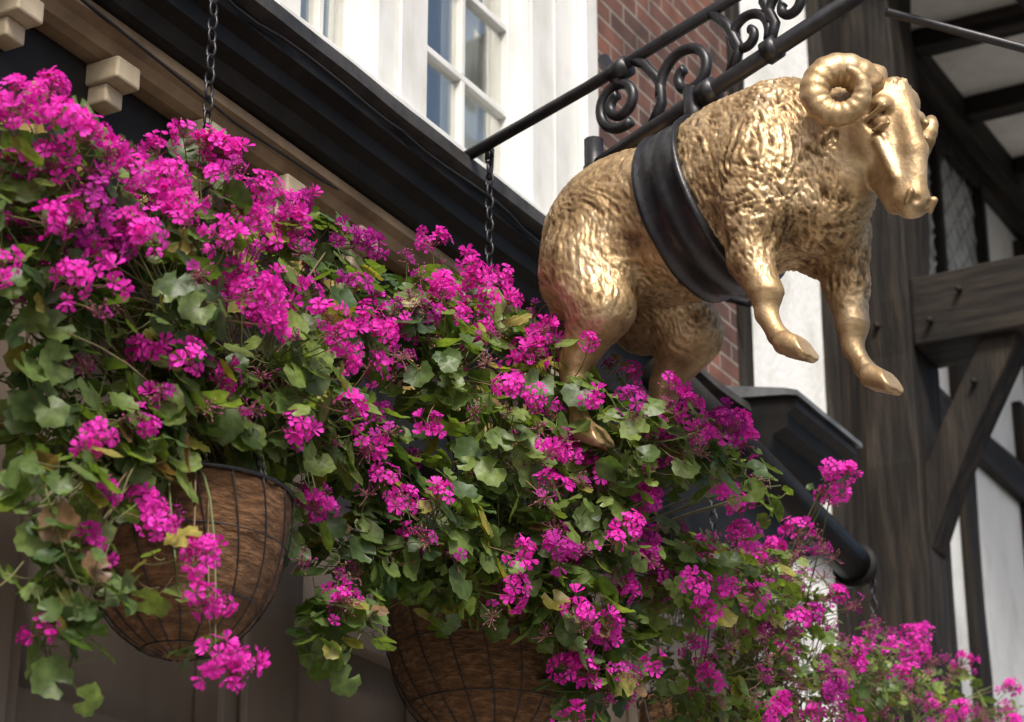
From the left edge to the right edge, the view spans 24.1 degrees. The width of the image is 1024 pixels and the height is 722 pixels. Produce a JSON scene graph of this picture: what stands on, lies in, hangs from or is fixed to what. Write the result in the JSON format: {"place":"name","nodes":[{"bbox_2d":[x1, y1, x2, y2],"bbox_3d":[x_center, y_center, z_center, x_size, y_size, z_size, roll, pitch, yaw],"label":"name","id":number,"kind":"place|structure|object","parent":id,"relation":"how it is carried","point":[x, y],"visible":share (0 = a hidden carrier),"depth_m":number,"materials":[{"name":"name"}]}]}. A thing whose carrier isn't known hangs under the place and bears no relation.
{"place":"outdoors","nodes":[
{"label":"outdoors","id":0,"kind":"place"},
{"bbox_2d":[92,0,564,336],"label":"cornice","id":1,"kind":"structure","parent":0,"point":[296,98],"depth_m":6.39,"materials":[{"name":"black wood"}]},
{"bbox_2d":[276,0,546,215],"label":"window sill","id":2,"kind":"structure","parent":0,"point":[388,89],"depth_m":7.12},
{"bbox_2d":[669,466,820,565],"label":"flowers","id":3,"kind":"object","parent":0,"point":[808,555],"visible":0.06,"depth_m":8.72,"materials":[{"name":"pink plant"}]},
{"bbox_3d":[-0.379,-3.527,8.755,0.348,1.700,1.920,-12,-25,27],"label":"brick wall above window","id":4,"kind":"object","parent":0,"visible":0},
{"bbox_2d":[300,0,333,41],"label":"curtain","id":5,"kind":"object","parent":4,"relation":"hanging from","point":[327,19],"depth_m":7.34,"materials":[{"name":"white fabric"}]},
{"bbox_2d":[440,0,492,164],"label":"curtain","id":6,"kind":"object","parent":4,"relation":"hanging from","point":[478,68],"depth_m":8.17,"materials":[{"name":"white fabric"}]},
{"bbox_3d":[-0.894,-1.230,5.952,0.434,0.063,0.024,-12,-25,27],"label":"basket arm bracket","id":7,"kind":"object","parent":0,"visible":0},
{"bbox_2d":[0,0,472,716],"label":"hanging flower basket","id":8,"kind":"object","parent":7,"relation":"hanging from","point":[168,534],"visible":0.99,"depth_m":4.94,"materials":[{"name":"plant"}]},
{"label":"pavement","id":9,"kind":"structure","parent":0,"visible":0},
{"bbox_2d":[19,301,749,721],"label":"shopfront wall","id":10,"kind":"structure","parent":9,"relation":"on","point":[133,683],"depth_m":5.77,"materials":[{"name":"black wood"}]},
{"bbox_2d":[16,491,390,721],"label":"shopfront transoms","id":11,"kind":"object","parent":10,"relation":"attached to","point":[32,707],"visible":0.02,"depth_m":5.33,"materials":[{"name":"brown wood"}]},
{"bbox_2d":[0,27,550,507],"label":"black frieze","id":12,"kind":"object","parent":10,"relation":"on","point":[134,119],"depth_m":5.84,"materials":[{"name":"black wood"}]},
{"bbox_2d":[19,81,526,448],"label":"frieze gilt ribs","id":13,"kind":"object","parent":12,"relation":"attached to","point":[39,129],"visible":0.03,"depth_m":6.16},
{"bbox_2d":[2,194,544,534],"bbox_3d":[-1.914,-0.824,4.128,0.140,0.080,8.300,-12,-25,27],"label":"frieze lower moulding","id":14,"kind":"object","parent":12,"relation":"attached to","point":[427,472],"depth_m":6.64,"materials":[{"name":"black wood"}]},
{"bbox_2d":[0,0,558,387],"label":"cornice modillions","id":15,"kind":"object","parent":12,"relation":"attached to","point":[110,82],"visible":0.17,"depth_m":5.73,"materials":[{"name":"beige wood"}]},
{"bbox_2d":[34,0,562,343],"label":"cornice tan moulding","id":16,"kind":"object","parent":12,"relation":"attached to","point":[82,31],"depth_m":6.08,"materials":[{"name":"brown wood"}]},
{"bbox_2d":[0,266,689,721],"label":"shopfront pilasters","id":17,"kind":"object","parent":10,"relation":"attached to","point":[270,692],"visible":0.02,"depth_m":5.85,"materials":[{"name":"black wood"}]},
{"bbox_2d":[234,0,545,236],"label":"cornice lead gutter","id":18,"kind":"object","parent":10,"relation":"on","point":[274,15],"visible":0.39,"depth_m":6.54,"materials":[{"name":"grey metal"}]},
{"bbox_2d":[81,0,540,243],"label":"molding","id":19,"kind":"structure","parent":18,"relation":"attached to","point":[130,38],"depth_m":6.21,"materials":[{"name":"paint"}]},
{"bbox_2d":[463,0,1023,168],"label":"wrought iron bracket","id":20,"kind":"object","parent":18,"relation":"attached to","point":[701,90],"visible":0.99,"depth_m":6.38,"materials":[{"name":"black metal"}]},
{"bbox_2d":[285,148,793,721],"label":"hanging flower basket","id":21,"kind":"object","parent":20,"relation":"hanging from","point":[491,614],"visible":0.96,"depth_m":6.00,"materials":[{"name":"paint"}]},
{"bbox_2d":[538,53,938,472],"bbox_3d":[0.544,-0.234,6.114,1.241,0.908,0.496,-19,-29,38],"label":"golden ram sign","id":22,"kind":"object","parent":20,"relation":"hanging from","point":[658,245],"visible":0.98,"depth_m":5.97,"materials":[{"name":"gold metal"}]},
{"bbox_2d":[597,0,738,385],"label":"brick wall","id":23,"kind":"structure","parent":10,"relation":"on","point":[626,27],"depth_m":9.25,"materials":[{"name":"red brick"}]},
{"bbox_2d":[332,0,440,127],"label":"window pane","id":24,"kind":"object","parent":23,"relation":"attached to","point":[433,74],"depth_m":9.05,"materials":[{"name":"glass"}]},
{"bbox_2d":[555,342,789,595],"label":"black fascia","id":25,"kind":"structure","parent":23,"relation":"attached to","point":[695,522],"depth_m":8.30,"materials":[{"name":"paint"}]},
{"bbox_2d":[695,369,751,414],"bbox_3d":[0.481,-0.046,8.375,0.238,0.123,1.340,-12,-25,27],"label":"fascia lead capping","id":26,"kind":"object","parent":25,"relation":"on","point":[714,387],"visible":0.16,"depth_m":8.62,"materials":[{"name":"grey metal"}]},
{"bbox_2d":[641,358,877,588],"bbox_3d":[0.870,0.408,8.202,0.170,0.346,1.669,-12,-25,27],"label":"shop blind roller","id":27,"kind":"object","parent":25,"relation":"attached to","point":[858,568],"visible":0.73,"depth_m":8.37,"materials":[{"name":"black metal"}]},
{"bbox_2d":[625,457,871,721],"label":"hanging flower basket","id":28,"kind":"object","parent":27,"relation":"hanging from","point":[737,691],"visible":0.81,"depth_m":7.06,"materials":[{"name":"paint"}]},
{"bbox_2d":[789,577,1023,721],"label":"hanging flower basket","id":29,"kind":"object","parent":27,"relation":"hanging from","point":[879,691],"visible":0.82,"depth_m":8.30,"materials":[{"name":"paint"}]},
{"bbox_2d":[725,296,751,307],"bbox_3d":[0.612,-0.210,8.289,0.597,0.400,0.040,-12,-25,27],"label":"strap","id":30,"kind":"object","parent":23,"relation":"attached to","point":[740,301],"visible":0.1,"depth_m":8.17,"materials":[{"name":"black leather"}]},
{"bbox_2d":[736,397,856,543],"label":"shop cornice","id":31,"kind":"structure","parent":23,"relation":"attached to","point":[798,440],"depth_m":8.85,"materials":[{"name":"black paint"}]},
{"bbox_2d":[724,385,861,447],"bbox_3d":[1.007,0.208,9.087,0.422,0.126,0.650,-12,-25,27],"label":"shop cornice lead","id":32,"kind":"object","parent":31,"relation":"on","point":[747,392],"visible":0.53,"depth_m":8.81,"materials":[{"name":"grey metal"}]},
{"bbox_2d":[805,0,883,721],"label":"wall post","id":33,"kind":"object","parent":9,"relation":"on","point":[845,391],"depth_m":10.29,"materials":[{"name":"black wood"}]},
{"bbox_2d":[739,0,1023,721],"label":"rendered wall","id":34,"kind":"structure","parent":9,"relation":"on","point":[999,517],"depth_m":11.57,"materials":[{"name":"white paint"}]},
{"bbox_2d":[725,2,753,385],"bbox_3d":[0.918,-1.335,9.977,0.070,3.250,0.095,-12,-25,27],"label":"wall post","id":35,"kind":"object","parent":34,"relation":"attached to","point":[745,342],"depth_m":9.46,"materials":[{"name":"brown wood"}]},
{"bbox_2d":[920,109,989,364],"bbox_3d":[2.147,-0.647,12.080,0.070,1.170,1.470,-12,-25,27],"label":"leaded window frame","id":36,"kind":"object","parent":34,"relation":"attached to","point":[942,147],"visible":0.26,"depth_m":12.42,"materials":[{"name":"black wood"}]},
{"bbox_2d":[927,155,976,273],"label":"leaded window panes","id":37,"kind":"object","parent":36,"relation":"in","point":[932,256],"visible":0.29,"depth_m":12.49,"materials":[{"name":"glass"}]},
{"bbox_2d":[927,156,977,274],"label":"leaded window lead cames","id":38,"kind":"object","parent":36,"relation":"in","point":[933,266],"visible":0.23,"depth_m":12.46,"materials":[{"name":"grey metal"}]},
{"bbox_2d":[911,0,1023,215],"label":"soffit plates","id":39,"kind":"object","parent":34,"relation":"attached to","point":[979,141],"visible":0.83,"depth_m":12.59,"materials":[{"name":"black wood"}]},
{"bbox_2d":[912,3,1023,182],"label":"soffit joists","id":40,"kind":"object","parent":39,"relation":"attached to","point":[1005,22],"visible":0.98,"depth_m":11.89,"materials":[{"name":"black wood"}]},
{"bbox_2d":[911,0,1023,158],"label":"soffit plaster","id":41,"kind":"object","parent":40,"relation":"attached to","point":[977,69],"depth_m":12.27,"materials":[{"name":"white paint"}]},
{"bbox_2d":[918,88,1023,239],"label":"wall rail","id":42,"kind":"object","parent":34,"relation":"attached to","point":[1002,206],"depth_m":13.00,"materials":[{"name":"brown wood"}]},
{"bbox_2d":[948,363,994,719],"bbox_3d":[2.226,2.773,10.867,0.070,6.200,0.174,-12,-25,27],"label":"wall post","id":43,"kind":"object","parent":34,"relation":"attached to","point":[974,592],"depth_m":11.51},
{"bbox_2d":[1012,401,1023,552],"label":"wall post","id":44,"kind":"object","parent":34,"relation":"attached to","point":[1018,413],"depth_m":12.73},
{"bbox_2d":[1013,239,1023,367],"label":"leaded window far frame","id":45,"kind":"object","parent":34,"relation":"attached to","point":[1018,247],"visible":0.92,"depth_m":13.41,"materials":[{"name":"black wood"}]},
{"bbox_2d":[842,0,963,721],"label":"corner post","id":46,"kind":"object","parent":9,"relation":"on","point":[914,578],"visible":0.43,"depth_m":10.45,"materials":[{"name":"brown wood"}]},
{"bbox_2d":[873,285,977,384],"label":"oak pegs","id":47,"kind":"object","parent":46,"relation":"attached to","point":[930,320],"visible":1,"depth_m":10.49,"materials":[{"name":"brown wood"}]},
{"bbox_2d":[910,255,1023,368],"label":"jetty beam","id":48,"kind":"structure","parent":46,"relation":"attached to","point":[987,301],"depth_m":10.48,"materials":[{"name":"brown wood"}]},
{"bbox_2d":[926,332,1023,557],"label":"jetty brace","id":49,"kind":"object","parent":46,"relation":"attached to","point":[972,416],"visible":0.82,"depth_m":10.35,"materials":[{"name":"brown wood"}]},
{"bbox_2d":[940,388,1023,503],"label":"wall rail","id":50,"kind":"object","parent":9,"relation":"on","point":[1001,466],"depth_m":12.27,"materials":[{"name":"black wood"}]},
{"bbox_3d":[-0.379,-0.245,7.428,0.348,0.620,1.920,-12,-25,27],"label":"brick wall below window","id":51,"kind":"object","parent":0,"visible":0},
{"bbox_2d":[275,0,577,212],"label":"window frame","id":52,"kind":"object","parent":51,"relation":"on","point":[378,42],"depth_m":8.12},
{"bbox_2d":[308,0,514,187],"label":"window sashes","id":53,"kind":"object","parent":52,"relation":"in","point":[500,110],"depth_m":7.92,"materials":[{"name":"white wood"}]},
{"bbox_2d":[397,0,598,208],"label":"window frame beads","id":54,"kind":"object","parent":52,"relation":"attached to","point":[587,56],"depth_m":8.21}
]}

